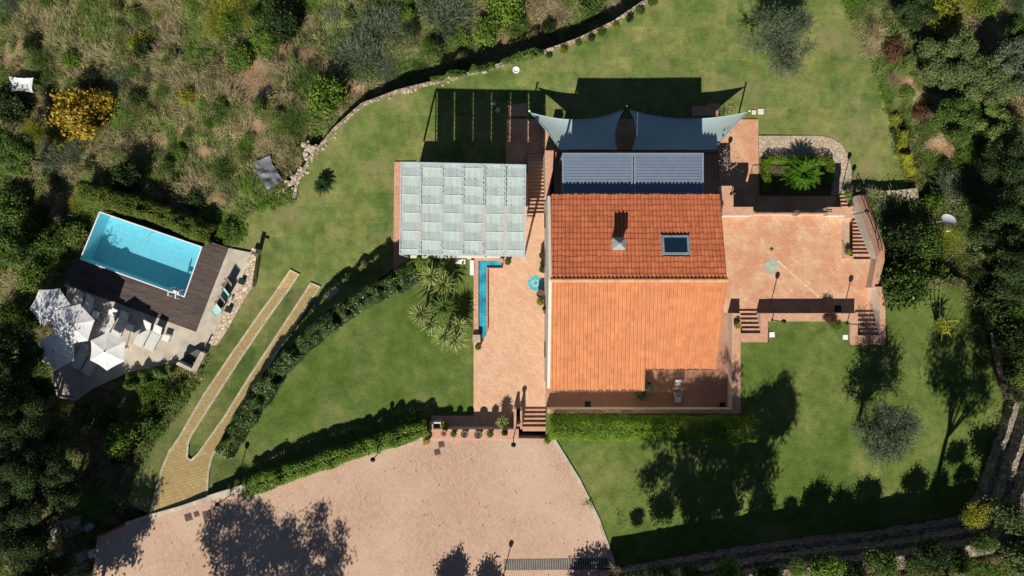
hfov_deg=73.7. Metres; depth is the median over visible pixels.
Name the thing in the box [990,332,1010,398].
fallen log
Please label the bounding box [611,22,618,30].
shrub
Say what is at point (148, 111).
shrub
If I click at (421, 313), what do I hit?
yucca
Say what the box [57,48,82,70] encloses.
shrub
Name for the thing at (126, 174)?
shrub
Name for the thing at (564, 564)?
drain grating
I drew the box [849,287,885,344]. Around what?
garden wall
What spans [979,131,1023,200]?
tree
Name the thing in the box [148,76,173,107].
shrub
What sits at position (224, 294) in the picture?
deck chair
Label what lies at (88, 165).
shrub
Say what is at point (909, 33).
shrub
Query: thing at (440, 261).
hedge
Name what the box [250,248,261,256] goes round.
gate post
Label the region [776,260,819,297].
paving band
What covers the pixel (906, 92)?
shrub
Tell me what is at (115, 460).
shrub
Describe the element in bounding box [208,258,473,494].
lawn
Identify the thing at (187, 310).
pool deck
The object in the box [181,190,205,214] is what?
shrub
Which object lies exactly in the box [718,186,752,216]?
parapet wall
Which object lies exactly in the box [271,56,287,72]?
grass clump
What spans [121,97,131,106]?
grass clump
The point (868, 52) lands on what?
grass clump
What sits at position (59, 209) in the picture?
shrub
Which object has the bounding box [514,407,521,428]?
garden wall
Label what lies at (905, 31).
shrub
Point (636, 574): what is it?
shrub
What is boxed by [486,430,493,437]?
potted plant
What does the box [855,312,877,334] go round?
staircase
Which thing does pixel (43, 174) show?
shrub
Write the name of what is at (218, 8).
shrub
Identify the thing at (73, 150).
shrub
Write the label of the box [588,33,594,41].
shrub
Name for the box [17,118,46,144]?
shrub
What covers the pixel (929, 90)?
shrub
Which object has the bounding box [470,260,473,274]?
bench
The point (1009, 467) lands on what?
stone terrace
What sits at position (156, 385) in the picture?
shrub
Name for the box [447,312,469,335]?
yucca
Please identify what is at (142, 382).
hedge
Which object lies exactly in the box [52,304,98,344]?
parasol
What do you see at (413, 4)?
shrub
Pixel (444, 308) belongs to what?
yucca
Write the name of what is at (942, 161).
shrub
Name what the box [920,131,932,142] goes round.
shrub
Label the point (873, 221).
railing
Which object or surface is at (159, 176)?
shrub
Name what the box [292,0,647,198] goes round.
retaining wall
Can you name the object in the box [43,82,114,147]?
autumn tree
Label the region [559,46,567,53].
shrub
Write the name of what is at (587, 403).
drain cover
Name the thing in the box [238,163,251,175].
shrub
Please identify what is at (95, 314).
side table
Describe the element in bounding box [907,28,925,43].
shrub
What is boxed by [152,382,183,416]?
shrub
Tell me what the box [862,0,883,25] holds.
shrub
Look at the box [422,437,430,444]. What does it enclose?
potted plant
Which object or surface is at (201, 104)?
shrub
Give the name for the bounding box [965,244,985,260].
shrub
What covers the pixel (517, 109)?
pavement
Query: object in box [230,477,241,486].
shrub
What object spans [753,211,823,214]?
parapet wall
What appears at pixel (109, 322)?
sun lounger
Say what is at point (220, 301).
deck chair
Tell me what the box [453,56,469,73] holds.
shrub
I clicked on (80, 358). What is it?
sun lounger
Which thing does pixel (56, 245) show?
shrub
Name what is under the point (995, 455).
stone terrace
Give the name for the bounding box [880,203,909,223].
shrub
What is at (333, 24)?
shrub
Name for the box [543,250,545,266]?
door
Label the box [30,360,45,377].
shrub
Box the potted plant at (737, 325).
[734,322,740,328]
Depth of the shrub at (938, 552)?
43.41 m
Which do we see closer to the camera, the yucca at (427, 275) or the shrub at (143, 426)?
the yucca at (427, 275)
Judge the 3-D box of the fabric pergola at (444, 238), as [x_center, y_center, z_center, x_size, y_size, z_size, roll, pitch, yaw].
[-3.204,-5.118,46.146,8.292,3.708,6.195,0,90,0]
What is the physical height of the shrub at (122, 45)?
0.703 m
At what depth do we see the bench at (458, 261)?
47.48 m
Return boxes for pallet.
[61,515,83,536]
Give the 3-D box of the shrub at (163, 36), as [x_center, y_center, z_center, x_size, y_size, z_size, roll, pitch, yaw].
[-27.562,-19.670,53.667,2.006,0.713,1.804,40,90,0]
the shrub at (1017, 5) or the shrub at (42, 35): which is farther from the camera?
the shrub at (42, 35)
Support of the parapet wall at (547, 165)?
on the patio at (523, 136)
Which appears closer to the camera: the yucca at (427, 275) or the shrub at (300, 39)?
the yucca at (427, 275)
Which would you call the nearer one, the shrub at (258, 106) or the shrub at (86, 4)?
the shrub at (258, 106)
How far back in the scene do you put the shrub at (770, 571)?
43.76 m
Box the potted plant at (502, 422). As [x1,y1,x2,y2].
[493,413,509,428]
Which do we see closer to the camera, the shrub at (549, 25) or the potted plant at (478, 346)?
the potted plant at (478, 346)
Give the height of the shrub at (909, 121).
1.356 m
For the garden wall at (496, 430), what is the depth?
47.00 m
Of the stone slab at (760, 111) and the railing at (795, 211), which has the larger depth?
the stone slab at (760, 111)
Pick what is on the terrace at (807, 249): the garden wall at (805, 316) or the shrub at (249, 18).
the garden wall at (805, 316)
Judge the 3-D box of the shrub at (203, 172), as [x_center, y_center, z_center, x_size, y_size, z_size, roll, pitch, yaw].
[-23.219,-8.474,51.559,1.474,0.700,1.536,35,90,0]
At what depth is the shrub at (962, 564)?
43.17 m
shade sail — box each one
[530,109,623,149]
[629,109,747,149]
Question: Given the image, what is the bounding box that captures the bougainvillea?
[718,148,743,174]
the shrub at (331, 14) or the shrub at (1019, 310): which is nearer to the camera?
the shrub at (1019, 310)
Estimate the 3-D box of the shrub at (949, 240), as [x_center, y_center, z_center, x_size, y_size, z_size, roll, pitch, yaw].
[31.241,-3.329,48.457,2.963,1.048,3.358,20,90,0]
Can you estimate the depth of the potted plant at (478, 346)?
47.52 m
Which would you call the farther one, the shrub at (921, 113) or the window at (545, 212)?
the shrub at (921, 113)
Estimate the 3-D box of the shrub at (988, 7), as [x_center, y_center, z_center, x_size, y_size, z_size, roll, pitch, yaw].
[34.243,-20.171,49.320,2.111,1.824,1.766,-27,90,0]
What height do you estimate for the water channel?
0.712 m
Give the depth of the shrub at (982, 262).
47.73 m
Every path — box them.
[152,272,317,512]
[758,136,852,194]
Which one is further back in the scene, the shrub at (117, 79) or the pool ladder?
the shrub at (117, 79)
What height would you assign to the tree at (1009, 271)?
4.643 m
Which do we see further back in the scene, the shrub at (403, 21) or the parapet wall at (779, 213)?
the shrub at (403, 21)
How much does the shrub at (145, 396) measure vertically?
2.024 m
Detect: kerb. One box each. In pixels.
[51,360,178,399]
[96,524,124,537]
[125,497,207,525]
[149,269,320,513]
[207,436,428,500]
[553,440,616,568]
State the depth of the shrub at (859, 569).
43.48 m
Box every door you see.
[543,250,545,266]
[543,297,545,313]
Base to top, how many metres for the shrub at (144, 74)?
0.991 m
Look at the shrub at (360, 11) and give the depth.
52.52 m
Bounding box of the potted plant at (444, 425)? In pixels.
[440,421,448,428]
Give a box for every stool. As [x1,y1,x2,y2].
[224,305,232,312]
[238,277,245,284]
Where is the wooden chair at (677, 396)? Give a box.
[672,380,683,402]
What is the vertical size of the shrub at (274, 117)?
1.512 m
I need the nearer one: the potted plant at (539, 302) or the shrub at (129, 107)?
the potted plant at (539, 302)
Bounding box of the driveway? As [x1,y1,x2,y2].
[92,428,612,575]
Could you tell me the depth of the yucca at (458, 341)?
46.31 m
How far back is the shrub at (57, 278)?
51.95 m
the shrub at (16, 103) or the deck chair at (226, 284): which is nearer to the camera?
the deck chair at (226, 284)
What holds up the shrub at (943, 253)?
on the hillside
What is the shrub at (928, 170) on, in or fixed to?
on the hillside
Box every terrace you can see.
[55,248,249,397]
[410,173,545,425]
[599,400,1019,575]
[641,404,1023,575]
[705,454,1023,575]
[722,215,872,312]
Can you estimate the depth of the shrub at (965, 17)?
49.70 m
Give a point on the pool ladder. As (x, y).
(177, 290)
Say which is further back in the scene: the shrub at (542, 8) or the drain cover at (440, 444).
the shrub at (542, 8)
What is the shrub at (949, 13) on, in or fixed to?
on the hillside
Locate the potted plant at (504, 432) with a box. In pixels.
[501,429,507,435]
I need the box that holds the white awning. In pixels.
[8,76,40,95]
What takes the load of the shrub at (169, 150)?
on the hillside
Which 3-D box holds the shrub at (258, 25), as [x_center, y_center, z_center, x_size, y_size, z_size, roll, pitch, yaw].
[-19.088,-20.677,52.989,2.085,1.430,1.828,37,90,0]
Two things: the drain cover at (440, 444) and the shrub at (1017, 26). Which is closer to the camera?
the drain cover at (440, 444)
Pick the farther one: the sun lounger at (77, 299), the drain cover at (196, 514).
the sun lounger at (77, 299)
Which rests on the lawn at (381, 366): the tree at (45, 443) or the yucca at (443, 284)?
the yucca at (443, 284)
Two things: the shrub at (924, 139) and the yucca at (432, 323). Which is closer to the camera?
the yucca at (432, 323)
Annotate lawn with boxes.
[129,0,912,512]
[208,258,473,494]
[544,286,1003,566]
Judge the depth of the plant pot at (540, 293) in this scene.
47.28 m
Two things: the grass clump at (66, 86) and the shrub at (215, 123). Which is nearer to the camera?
the shrub at (215, 123)
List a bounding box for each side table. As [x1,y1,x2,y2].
[91,310,102,318]
[126,324,136,331]
[161,334,169,341]
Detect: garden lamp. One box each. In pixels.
[215,495,230,506]
[771,319,785,323]
[839,187,861,194]
[845,322,864,327]
[852,209,868,214]
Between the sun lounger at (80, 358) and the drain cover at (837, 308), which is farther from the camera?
the sun lounger at (80, 358)
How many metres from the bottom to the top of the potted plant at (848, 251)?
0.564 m
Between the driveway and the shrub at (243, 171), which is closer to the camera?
the driveway
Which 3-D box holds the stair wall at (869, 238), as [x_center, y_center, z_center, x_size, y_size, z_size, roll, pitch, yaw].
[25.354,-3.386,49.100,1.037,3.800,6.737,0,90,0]
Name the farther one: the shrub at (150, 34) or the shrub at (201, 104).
the shrub at (150, 34)
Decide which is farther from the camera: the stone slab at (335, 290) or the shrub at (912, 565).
the stone slab at (335, 290)
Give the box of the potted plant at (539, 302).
[536,298,543,305]
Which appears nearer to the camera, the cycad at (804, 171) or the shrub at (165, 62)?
the cycad at (804, 171)
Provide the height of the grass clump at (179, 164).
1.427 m
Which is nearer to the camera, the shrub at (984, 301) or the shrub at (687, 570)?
the shrub at (687, 570)
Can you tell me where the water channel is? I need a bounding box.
[473,256,502,342]
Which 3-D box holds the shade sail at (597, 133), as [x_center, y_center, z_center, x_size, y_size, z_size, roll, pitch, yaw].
[4.614,-11.098,47.863,6.654,0.892,3.059,0,90,0]
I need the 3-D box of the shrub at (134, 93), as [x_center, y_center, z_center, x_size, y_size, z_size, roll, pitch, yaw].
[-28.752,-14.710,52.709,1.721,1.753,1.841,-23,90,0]
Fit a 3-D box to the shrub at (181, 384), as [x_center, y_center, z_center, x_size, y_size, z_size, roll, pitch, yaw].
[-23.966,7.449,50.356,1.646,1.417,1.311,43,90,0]
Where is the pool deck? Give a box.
[63,241,228,330]
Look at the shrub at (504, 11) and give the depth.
51.48 m
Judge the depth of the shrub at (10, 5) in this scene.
53.94 m
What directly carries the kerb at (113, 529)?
on the driveway
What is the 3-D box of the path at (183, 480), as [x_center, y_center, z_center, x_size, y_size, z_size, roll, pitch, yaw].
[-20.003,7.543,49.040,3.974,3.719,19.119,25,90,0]
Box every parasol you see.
[30,288,70,325]
[40,332,79,369]
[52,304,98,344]
[90,331,128,369]
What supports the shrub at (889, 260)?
on the hillside
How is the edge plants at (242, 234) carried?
on the lawn at (671, 58)
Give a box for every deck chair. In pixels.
[210,303,223,316]
[214,295,228,307]
[218,288,232,300]
[221,277,235,289]
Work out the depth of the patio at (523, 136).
50.55 m
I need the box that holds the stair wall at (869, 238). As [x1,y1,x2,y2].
[849,195,884,287]
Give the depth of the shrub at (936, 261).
48.42 m
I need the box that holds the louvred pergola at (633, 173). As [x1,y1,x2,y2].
[558,153,703,193]
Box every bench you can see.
[176,349,207,372]
[455,259,464,263]
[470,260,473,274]
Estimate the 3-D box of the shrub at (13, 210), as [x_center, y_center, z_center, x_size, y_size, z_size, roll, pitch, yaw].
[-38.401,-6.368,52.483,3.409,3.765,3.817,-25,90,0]
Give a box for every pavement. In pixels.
[393,162,409,269]
[508,103,526,115]
[692,103,719,115]
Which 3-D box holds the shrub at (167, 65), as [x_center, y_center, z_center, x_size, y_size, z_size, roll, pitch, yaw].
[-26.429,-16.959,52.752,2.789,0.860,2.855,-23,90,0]
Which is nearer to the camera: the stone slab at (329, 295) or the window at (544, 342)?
the window at (544, 342)
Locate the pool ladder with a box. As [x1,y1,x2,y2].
[168,287,185,298]
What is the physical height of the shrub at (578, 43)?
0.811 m
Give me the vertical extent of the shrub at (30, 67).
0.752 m
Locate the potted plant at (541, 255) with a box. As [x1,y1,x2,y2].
[539,251,543,259]
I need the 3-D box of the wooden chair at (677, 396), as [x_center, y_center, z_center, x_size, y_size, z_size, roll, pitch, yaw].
[11.577,7.183,47.628,0.820,0.732,1.647,-2,90,0]
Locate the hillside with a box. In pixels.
[0,0,1023,575]
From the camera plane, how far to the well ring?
50.50 m
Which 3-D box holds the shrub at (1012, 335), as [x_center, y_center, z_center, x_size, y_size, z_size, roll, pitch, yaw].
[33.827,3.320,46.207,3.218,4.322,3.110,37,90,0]
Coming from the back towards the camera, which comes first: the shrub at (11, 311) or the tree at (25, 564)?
the shrub at (11, 311)
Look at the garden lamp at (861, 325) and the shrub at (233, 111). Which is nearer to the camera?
the garden lamp at (861, 325)
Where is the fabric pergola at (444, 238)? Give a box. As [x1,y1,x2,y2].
[399,162,525,258]
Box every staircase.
[522,409,545,430]
[527,151,544,212]
[739,311,759,332]
[838,195,852,210]
[849,221,868,258]
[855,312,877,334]
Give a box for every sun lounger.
[71,290,84,305]
[71,342,89,369]
[81,352,96,375]
[83,294,95,314]
[99,306,118,332]
[111,310,129,337]
[134,319,152,346]
[144,324,162,351]
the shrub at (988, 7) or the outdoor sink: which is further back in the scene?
the shrub at (988, 7)
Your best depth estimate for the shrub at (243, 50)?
51.67 m
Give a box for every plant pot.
[441,430,446,435]
[461,430,467,437]
[474,431,481,438]
[537,290,544,297]
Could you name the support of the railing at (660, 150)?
on the balcony
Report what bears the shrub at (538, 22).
on the hillside
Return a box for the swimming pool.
[79,211,203,296]
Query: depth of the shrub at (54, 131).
52.50 m
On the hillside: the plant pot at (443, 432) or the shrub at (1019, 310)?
the shrub at (1019, 310)
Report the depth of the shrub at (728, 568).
43.46 m
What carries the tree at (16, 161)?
on the hillside
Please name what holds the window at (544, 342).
in the house
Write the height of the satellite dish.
2.935 m
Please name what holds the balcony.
on the patio at (523, 136)
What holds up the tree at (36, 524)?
on the hillside
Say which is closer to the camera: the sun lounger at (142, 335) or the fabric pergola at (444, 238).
the fabric pergola at (444, 238)
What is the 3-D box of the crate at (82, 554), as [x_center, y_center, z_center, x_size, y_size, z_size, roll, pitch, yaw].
[-29.975,18.721,47.585,0.700,0.350,0.600,-20,90,0]
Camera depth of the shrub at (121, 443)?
48.57 m
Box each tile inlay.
[527,275,543,290]
[763,258,779,274]
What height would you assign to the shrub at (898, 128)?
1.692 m
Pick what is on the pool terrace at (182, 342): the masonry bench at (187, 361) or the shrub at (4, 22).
the masonry bench at (187, 361)
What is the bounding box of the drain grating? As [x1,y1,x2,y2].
[504,558,608,569]
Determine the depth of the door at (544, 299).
46.43 m
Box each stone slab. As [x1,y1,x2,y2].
[325,291,333,299]
[331,286,339,294]
[758,109,763,113]
[769,332,774,336]
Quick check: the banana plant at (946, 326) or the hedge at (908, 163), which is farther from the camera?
the hedge at (908, 163)
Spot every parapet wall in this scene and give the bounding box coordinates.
[543,151,553,200]
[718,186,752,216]
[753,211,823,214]
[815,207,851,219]
[842,219,853,258]
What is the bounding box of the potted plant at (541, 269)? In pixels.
[539,265,544,272]
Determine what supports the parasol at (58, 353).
on the pool terrace at (182, 342)
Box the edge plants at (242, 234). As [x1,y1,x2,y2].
[118,0,1005,505]
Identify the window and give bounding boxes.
[544,212,545,228]
[544,342,545,357]
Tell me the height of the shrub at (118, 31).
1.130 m
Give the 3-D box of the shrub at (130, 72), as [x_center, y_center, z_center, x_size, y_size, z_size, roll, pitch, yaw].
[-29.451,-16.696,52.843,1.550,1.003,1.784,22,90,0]
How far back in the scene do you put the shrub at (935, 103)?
50.02 m
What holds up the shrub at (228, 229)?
on the hillside
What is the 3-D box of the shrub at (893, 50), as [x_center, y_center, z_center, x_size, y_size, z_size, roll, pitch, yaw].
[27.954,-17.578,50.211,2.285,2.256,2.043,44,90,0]
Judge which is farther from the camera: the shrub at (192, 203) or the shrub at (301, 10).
the shrub at (301, 10)
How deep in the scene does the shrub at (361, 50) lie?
51.41 m
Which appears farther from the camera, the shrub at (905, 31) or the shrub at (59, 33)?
the shrub at (59, 33)
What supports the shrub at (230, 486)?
on the lawn at (381, 366)
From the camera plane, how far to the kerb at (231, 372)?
49.33 m
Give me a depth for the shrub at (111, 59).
53.01 m
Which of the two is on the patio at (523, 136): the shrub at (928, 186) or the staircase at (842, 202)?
the staircase at (842, 202)
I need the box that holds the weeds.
[0,0,1023,575]
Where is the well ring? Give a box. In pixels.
[513,66,519,72]
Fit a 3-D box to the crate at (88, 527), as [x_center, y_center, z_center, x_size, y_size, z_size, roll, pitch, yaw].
[-29.689,16.799,47.984,0.600,0.350,0.450,-40,90,0]
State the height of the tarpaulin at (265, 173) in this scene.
0.677 m
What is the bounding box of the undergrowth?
[0,0,1023,575]
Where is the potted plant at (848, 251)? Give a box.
[844,248,851,255]
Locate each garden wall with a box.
[429,421,518,438]
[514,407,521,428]
[546,407,731,412]
[728,313,740,412]
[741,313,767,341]
[768,313,849,320]
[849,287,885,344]
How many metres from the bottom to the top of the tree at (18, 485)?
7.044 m
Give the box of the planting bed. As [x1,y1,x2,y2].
[759,158,829,194]
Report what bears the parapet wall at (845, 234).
on the terrace at (807, 249)
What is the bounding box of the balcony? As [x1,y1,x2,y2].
[551,152,718,194]
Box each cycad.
[314,174,332,194]
[774,150,824,197]
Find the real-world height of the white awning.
1.330 m
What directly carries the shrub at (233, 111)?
on the hillside
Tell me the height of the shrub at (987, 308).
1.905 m
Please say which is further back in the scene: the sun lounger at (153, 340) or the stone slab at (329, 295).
the stone slab at (329, 295)
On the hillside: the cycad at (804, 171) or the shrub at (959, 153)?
the shrub at (959, 153)
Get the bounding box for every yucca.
[406,298,437,326]
[417,260,444,289]
[419,313,441,334]
[430,269,458,299]
[430,294,457,319]
[431,319,456,350]
[440,328,469,354]
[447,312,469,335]
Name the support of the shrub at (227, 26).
on the hillside
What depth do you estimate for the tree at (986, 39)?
49.32 m
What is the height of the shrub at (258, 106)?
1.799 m
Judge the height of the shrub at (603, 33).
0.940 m
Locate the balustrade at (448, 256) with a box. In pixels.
[410,255,499,258]
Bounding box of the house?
[543,193,727,390]
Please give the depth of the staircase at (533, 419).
47.55 m
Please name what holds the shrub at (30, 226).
on the hillside
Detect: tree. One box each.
[0,128,45,178]
[0,220,39,272]
[0,319,44,392]
[0,376,61,457]
[0,407,52,434]
[0,447,63,512]
[0,503,58,559]
[6,416,80,472]
[6,534,78,575]
[19,375,58,418]
[32,455,98,518]
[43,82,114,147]
[738,0,819,80]
[845,397,928,469]
[890,0,941,32]
[916,25,985,90]
[931,95,983,148]
[956,53,1021,109]
[969,104,1023,150]
[970,190,1023,254]
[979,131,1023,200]
[983,248,1023,302]
[986,35,1023,94]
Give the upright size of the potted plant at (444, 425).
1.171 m
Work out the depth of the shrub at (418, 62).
52.11 m
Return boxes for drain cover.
[184,512,192,521]
[193,511,199,516]
[202,510,212,519]
[434,449,440,455]
[438,441,444,447]
[585,401,590,406]
[719,402,725,406]
[834,305,841,311]
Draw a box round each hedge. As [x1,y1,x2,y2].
[75,180,219,245]
[123,362,174,390]
[215,264,421,459]
[241,419,429,497]
[405,255,463,275]
[429,48,543,82]
[548,412,759,443]
[760,155,835,192]
[888,112,916,176]
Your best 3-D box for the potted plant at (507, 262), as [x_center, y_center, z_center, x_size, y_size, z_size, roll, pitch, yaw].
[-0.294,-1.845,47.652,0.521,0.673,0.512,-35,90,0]
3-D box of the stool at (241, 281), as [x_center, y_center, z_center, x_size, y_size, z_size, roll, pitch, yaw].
[-19.662,-0.503,49.820,0.460,0.460,0.460,18,90,0]
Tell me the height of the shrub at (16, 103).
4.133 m
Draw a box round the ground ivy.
[0,0,1023,575]
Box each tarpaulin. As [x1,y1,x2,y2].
[255,155,271,169]
[256,164,282,188]
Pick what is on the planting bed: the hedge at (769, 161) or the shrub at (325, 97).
the hedge at (769, 161)
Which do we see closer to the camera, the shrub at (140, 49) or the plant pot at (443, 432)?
the plant pot at (443, 432)
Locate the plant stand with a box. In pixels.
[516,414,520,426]
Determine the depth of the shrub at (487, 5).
52.62 m
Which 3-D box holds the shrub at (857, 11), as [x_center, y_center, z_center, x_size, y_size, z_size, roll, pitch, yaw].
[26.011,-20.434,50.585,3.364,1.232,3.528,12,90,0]
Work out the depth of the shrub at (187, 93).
51.87 m
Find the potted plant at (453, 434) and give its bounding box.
[450,431,456,437]
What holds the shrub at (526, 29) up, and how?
on the hillside
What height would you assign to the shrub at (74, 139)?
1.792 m
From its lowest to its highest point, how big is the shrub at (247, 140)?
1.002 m
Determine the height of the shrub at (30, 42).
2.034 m
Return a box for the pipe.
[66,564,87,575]
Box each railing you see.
[554,150,722,179]
[755,210,832,215]
[861,195,882,250]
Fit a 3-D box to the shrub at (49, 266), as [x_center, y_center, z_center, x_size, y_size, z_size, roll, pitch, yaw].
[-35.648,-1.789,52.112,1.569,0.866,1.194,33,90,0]
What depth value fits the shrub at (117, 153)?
52.16 m
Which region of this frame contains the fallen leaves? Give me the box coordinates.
[98,85,971,575]
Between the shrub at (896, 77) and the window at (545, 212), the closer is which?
the window at (545, 212)
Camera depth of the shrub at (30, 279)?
51.10 m
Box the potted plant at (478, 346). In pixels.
[475,343,481,350]
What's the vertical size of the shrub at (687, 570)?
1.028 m
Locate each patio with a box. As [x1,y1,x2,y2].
[506,119,837,210]
[546,311,727,406]
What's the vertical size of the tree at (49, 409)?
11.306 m
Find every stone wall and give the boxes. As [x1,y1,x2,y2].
[204,252,259,351]
[862,188,918,201]
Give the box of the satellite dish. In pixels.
[927,214,955,231]
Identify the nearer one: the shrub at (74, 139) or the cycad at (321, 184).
the cycad at (321, 184)
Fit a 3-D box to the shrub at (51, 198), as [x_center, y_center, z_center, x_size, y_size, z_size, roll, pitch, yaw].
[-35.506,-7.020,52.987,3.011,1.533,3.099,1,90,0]
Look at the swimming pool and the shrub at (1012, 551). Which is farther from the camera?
the swimming pool
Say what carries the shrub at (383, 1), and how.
on the hillside
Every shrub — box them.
[0,0,22,19]
[0,6,15,33]
[0,20,7,29]
[0,80,36,130]
[0,179,33,229]
[0,296,41,333]
[4,214,49,255]
[12,258,50,296]
[16,17,40,39]
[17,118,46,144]
[20,34,43,54]
[25,47,39,62]
[25,48,51,72]
[25,62,35,77]
[27,66,62,95]
[29,245,54,267]
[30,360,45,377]
[33,131,73,186]
[36,186,65,208]
[37,0,60,13]
[38,26,49,39]
[38,257,52,270]
[39,38,52,53]
[40,168,49,179]
[40,218,77,259]
[43,124,77,149]
[44,189,73,225]
[46,223,59,233]
[46,269,63,288]
[47,120,101,146]
[51,28,66,39]
[55,221,90,251]
[56,159,86,190]
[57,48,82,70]
[57,281,66,293]
[58,399,73,410]
[61,138,92,171]
[63,194,82,215]
[69,0,101,17]
[72,73,86,86]
[73,12,85,23]
[81,85,118,115]
[82,70,106,93]
[82,156,97,171]
[86,397,120,432]
[99,419,142,461]
[104,0,124,15]
[104,144,130,165]
[106,51,118,65]
[106,109,142,134]
[107,67,134,93]
[108,22,131,43]
[108,450,128,465]
[109,159,148,192]
[116,35,130,56]
[118,99,146,125]
[122,64,139,78]
[122,399,142,420]
[123,5,141,25]
[124,31,152,52]
[124,86,149,107]
[129,27,143,35]
[129,413,165,441]
[131,40,153,61]
[132,8,152,30]
[137,385,159,404]
[137,401,160,420]
[139,70,151,82]
[140,101,158,119]
[142,72,156,88]
[143,372,165,395]
[144,27,158,43]
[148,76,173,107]
[149,9,163,21]
[149,169,166,186]
[151,47,181,73]
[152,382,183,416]
[153,54,182,78]
[155,31,170,42]
[157,157,178,176]
[161,140,178,160]
[169,170,182,184]
[171,22,190,39]
[171,143,187,161]
[175,381,191,392]
[177,84,197,106]
[179,122,196,146]
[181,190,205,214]
[183,0,198,14]
[192,97,212,119]
[197,167,210,181]
[199,12,224,39]
[199,110,216,130]
[201,0,251,29]
[204,159,237,186]
[209,96,230,123]
[212,115,222,127]
[217,15,236,34]
[217,218,242,240]
[219,3,249,34]
[220,158,235,173]
[223,39,254,73]
[227,50,250,72]
[227,99,248,124]
[227,482,234,491]
[228,141,258,167]
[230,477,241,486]
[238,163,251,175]
[240,1,256,30]
[242,131,256,148]
[247,5,263,21]
[248,96,266,115]
[249,29,275,54]
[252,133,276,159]
[254,7,270,29]
[256,11,268,28]
[256,99,284,128]
[257,0,280,15]
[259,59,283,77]
[260,0,303,49]
[261,20,285,41]
[269,108,285,125]
[270,119,298,146]
[276,102,315,139]
[288,62,324,99]
[292,33,306,44]
[294,2,311,21]
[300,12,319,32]
[303,70,350,118]
[320,5,343,28]
[326,21,396,93]
[328,19,343,31]
[342,8,358,24]
[344,0,418,55]
[348,59,368,84]
[354,4,371,21]
[366,0,387,11]
[371,54,399,85]
[377,1,402,18]
[389,9,415,31]
[396,5,415,27]
[400,20,421,38]
[407,0,419,13]
[408,52,429,75]
[413,46,444,79]
[414,0,441,18]
[415,0,483,54]
[421,37,445,59]
[447,26,472,52]
[450,46,472,63]
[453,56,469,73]
[471,13,502,50]
[479,0,491,16]
[481,46,499,62]
[482,0,528,34]
[503,27,535,50]
[505,16,528,40]
[515,0,544,12]
[517,16,531,37]
[521,1,554,46]
[522,1,535,16]
[531,0,549,24]
[539,23,559,45]
[541,0,573,32]
[541,18,555,34]
[543,437,551,444]
[545,52,551,58]
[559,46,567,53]
[575,40,581,46]
[577,0,605,21]
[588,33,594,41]
[596,27,606,36]
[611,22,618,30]
[625,570,640,575]
[626,12,633,22]
[634,391,645,400]
[636,5,644,16]
[643,559,675,575]
[645,380,654,391]
[648,0,657,6]
[677,562,704,575]
[709,554,747,575]
[749,558,785,575]
[788,556,806,575]
[803,551,850,575]
[823,312,837,323]
[829,321,842,331]
[841,556,868,575]
[843,0,885,30]
[861,543,902,575]
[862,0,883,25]
[870,196,896,220]
[871,0,887,12]
[877,256,935,312]
[878,260,911,289]
[879,35,910,64]
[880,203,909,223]
[880,217,925,262]
[884,248,899,264]
[885,69,906,91]
[888,120,915,143]
[889,107,920,136]
[895,252,931,274]
[897,23,926,42]
[898,84,917,104]
[899,25,921,41]
[900,52,919,71]
[900,555,927,575]
[901,147,942,192]
[903,167,921,190]
[905,218,949,266]
[906,200,921,213]
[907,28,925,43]
[907,34,925,52]
[909,99,934,121]
[910,536,955,573]
[917,116,941,142]
[917,205,930,216]
[918,176,940,193]
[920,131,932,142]
[921,83,936,93]
[921,189,947,214]
[924,0,965,36]
[925,91,948,116]
[926,235,952,266]
[926,264,956,283]
[930,252,942,267]
[931,161,982,214]
[936,156,951,171]
[938,218,965,258]
[939,191,958,211]
[940,143,998,183]
[942,129,957,148]
[945,543,977,575]
[954,144,975,158]
[955,180,992,209]
[956,0,974,26]
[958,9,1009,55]
[959,0,983,22]
[959,265,992,296]
[959,499,990,528]
[964,249,994,269]
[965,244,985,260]
[966,225,1006,260]
[967,276,1023,325]
[967,529,1001,556]
[969,0,1002,23]
[971,0,1000,19]
[974,141,992,160]
[974,294,1001,321]
[984,491,1023,536]
[987,317,1023,360]
[994,535,1023,575]
[997,22,1007,34]
[999,0,1023,16]
[1001,350,1023,385]
[1004,301,1023,320]
[1007,16,1023,37]
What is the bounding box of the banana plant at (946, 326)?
[930,296,958,340]
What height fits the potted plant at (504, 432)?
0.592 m
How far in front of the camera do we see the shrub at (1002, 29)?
49.32 m
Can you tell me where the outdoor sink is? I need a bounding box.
[432,420,442,428]
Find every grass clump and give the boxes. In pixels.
[13,59,24,68]
[60,81,70,92]
[114,133,132,152]
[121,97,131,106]
[171,157,190,172]
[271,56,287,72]
[278,87,295,102]
[858,21,890,47]
[860,41,880,59]
[879,90,899,108]
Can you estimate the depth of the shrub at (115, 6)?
53.21 m
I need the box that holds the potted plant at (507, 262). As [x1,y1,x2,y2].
[504,258,510,265]

